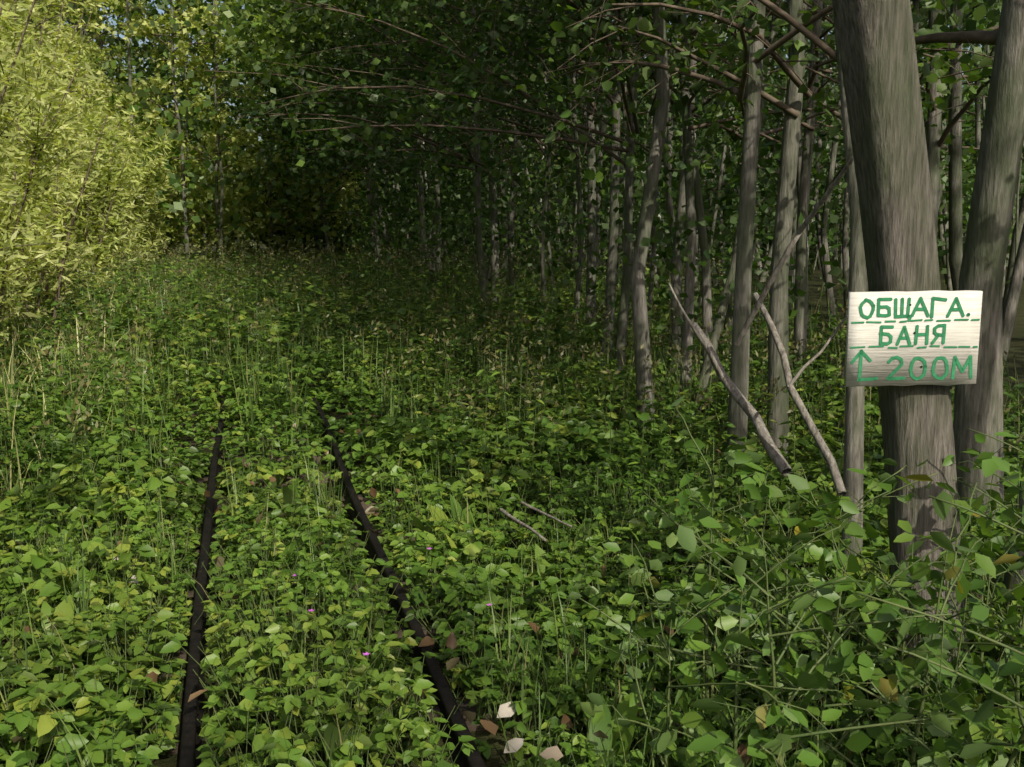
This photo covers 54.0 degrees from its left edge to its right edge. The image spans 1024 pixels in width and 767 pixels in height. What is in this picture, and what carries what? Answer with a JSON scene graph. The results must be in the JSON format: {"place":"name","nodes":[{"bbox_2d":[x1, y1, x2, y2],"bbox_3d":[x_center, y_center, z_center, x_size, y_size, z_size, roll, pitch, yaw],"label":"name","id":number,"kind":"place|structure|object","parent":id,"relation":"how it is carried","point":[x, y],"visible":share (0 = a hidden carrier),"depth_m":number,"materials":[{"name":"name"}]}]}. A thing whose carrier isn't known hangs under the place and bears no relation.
{"place":"outdoors","nodes":[
{"label":"outdoors","id":0,"kind":"place"},
{"bbox_2d":[0,0,140,158],"bbox_3d":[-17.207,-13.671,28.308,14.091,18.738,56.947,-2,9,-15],"label":"tree","id":1,"kind":"object","parent":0,"point":[71,61],"depth_m":29.73,"materials":[{"name":"green plant"}]},
{"bbox_2d":[20,0,981,230],"label":"sky","id":2,"kind":"structure","parent":0,"point":[110,19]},
{"bbox_2d":[0,232,1023,766],"bbox_3d":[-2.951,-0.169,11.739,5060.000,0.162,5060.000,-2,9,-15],"label":"ground","id":3,"kind":"structure","parent":0,"point":[498,758],"depth_m":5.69,"materials":[{"name":"green plant"}]},
{"bbox_2d":[0,0,195,342],"bbox_3d":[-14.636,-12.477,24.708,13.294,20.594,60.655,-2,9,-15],"label":"willow","id":4,"kind":"object","parent":3,"relation":"on","point":[48,151],"depth_m":14.52,"materials":[{"name":"green plant"}]},
{"bbox_2d":[0,264,206,499],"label":"dry grass","id":5,"kind":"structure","parent":3,"relation":"on","point":[12,391],"depth_m":8.93,"materials":[{"name":"plant"}]},
{"bbox_2d":[17,0,385,258],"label":"tree leaves","id":6,"kind":"object","parent":3,"relation":"on","point":[182,50],"visible":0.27,"depth_m":38.39,"materials":[{"name":"green plant"}]},
{"bbox_2d":[137,354,538,754],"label":"sleepers","id":7,"kind":"object","parent":3,"relation":"on","point":[464,706],"visible":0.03,"depth_m":5.31,"materials":[{"name":"brown wood"}]},
{"bbox_2d":[176,345,485,766],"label":"rails","id":8,"kind":"object","parent":7,"relation":"on","point":[189,744],"visible":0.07,"depth_m":3.79,"materials":[{"name":"metal"}]},
{"bbox_2d":[0,398,1004,766],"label":"fallen leaves","id":9,"kind":"object","parent":3,"relation":"on","point":[516,744],"visible":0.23,"depth_m":3.36,"materials":[{"name":"brown plant"}]},
{"bbox_2d":[0,242,1023,766],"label":"herb","id":10,"kind":"object","parent":3,"relation":"on","point":[582,428],"depth_m":4.95,"materials":[{"name":"green plant"}]},
{"bbox_2d":[293,548,492,654],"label":"flowers","id":11,"kind":"object","parent":10,"relation":"on","point":[489,604],"visible":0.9,"depth_m":3.65,"materials":[{"name":"purple plant"}]},
{"bbox_2d":[0,239,1023,452],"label":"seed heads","id":12,"kind":"object","parent":10,"relation":"on","point":[389,331],"visible":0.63,"depth_m":9.67,"materials":[{"name":"green plant"}]},
{"bbox_2d":[24,0,1023,639],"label":"forest","id":13,"kind":"object","parent":3,"relation":"on","point":[452,212],"depth_m":11.00,"materials":[{"name":"green plant"}]},
{"bbox_2d":[203,0,480,98],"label":"overhanging leaves","id":14,"kind":"object","parent":13,"relation":"attached to","point":[261,37],"visible":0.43,"depth_m":23.94,"materials":[{"name":"green plant"}]},
{"bbox_2d":[298,0,1001,182],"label":"forest crowns","id":15,"kind":"object","parent":13,"relation":"attached to","point":[732,9],"visible":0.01,"depth_m":35.21,"materials":[{"name":"green plant"}]},
{"bbox_2d":[415,66,833,262],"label":"birch trunks","id":16,"kind":"object","parent":3,"relation":"on","point":[541,199],"visible":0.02,"depth_m":36.02,"materials":[{"name":"grey plant"}]},
{"bbox_2d":[500,156,853,541],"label":"dead branches","id":17,"kind":"object","parent":3,"relation":"on","point":[782,465],"visible":0.94,"depth_m":4.57,"materials":[{"name":"grey wood"}]},
{"bbox_2d":[579,395,1023,766],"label":"shrub","id":18,"kind":"object","parent":3,"relation":"on","point":[825,598],"depth_m":2.76,"materials":[{"name":"green plant"}]},
{"bbox_2d":[832,0,974,693],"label":"tree trunk","id":19,"kind":"object","parent":3,"relation":"on","point":[877,50],"visible":0.56,"depth_m":3.32,"materials":[{"name":"grey plant"}]},
{"bbox_2d":[844,290,982,386],"bbox_3d":[1.329,-0.149,3.334,0.439,0.318,0.020,-1,10,-2],"label":"sign board","id":20,"kind":"object","parent":19,"relation":"attached to","point":[958,333],"visible":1,"depth_m":3.32,"materials":[{"name":"white wood"}]},
{"bbox_2d":[850,297,979,381],"bbox_3d":[1.331,-0.146,3.322,0.431,0.282,0.008,0,9,-2],"label":"sign lettering","id":21,"kind":"object","parent":20,"relation":"on","point":[861,353],"visible":1,"depth_m":3.32}
]}

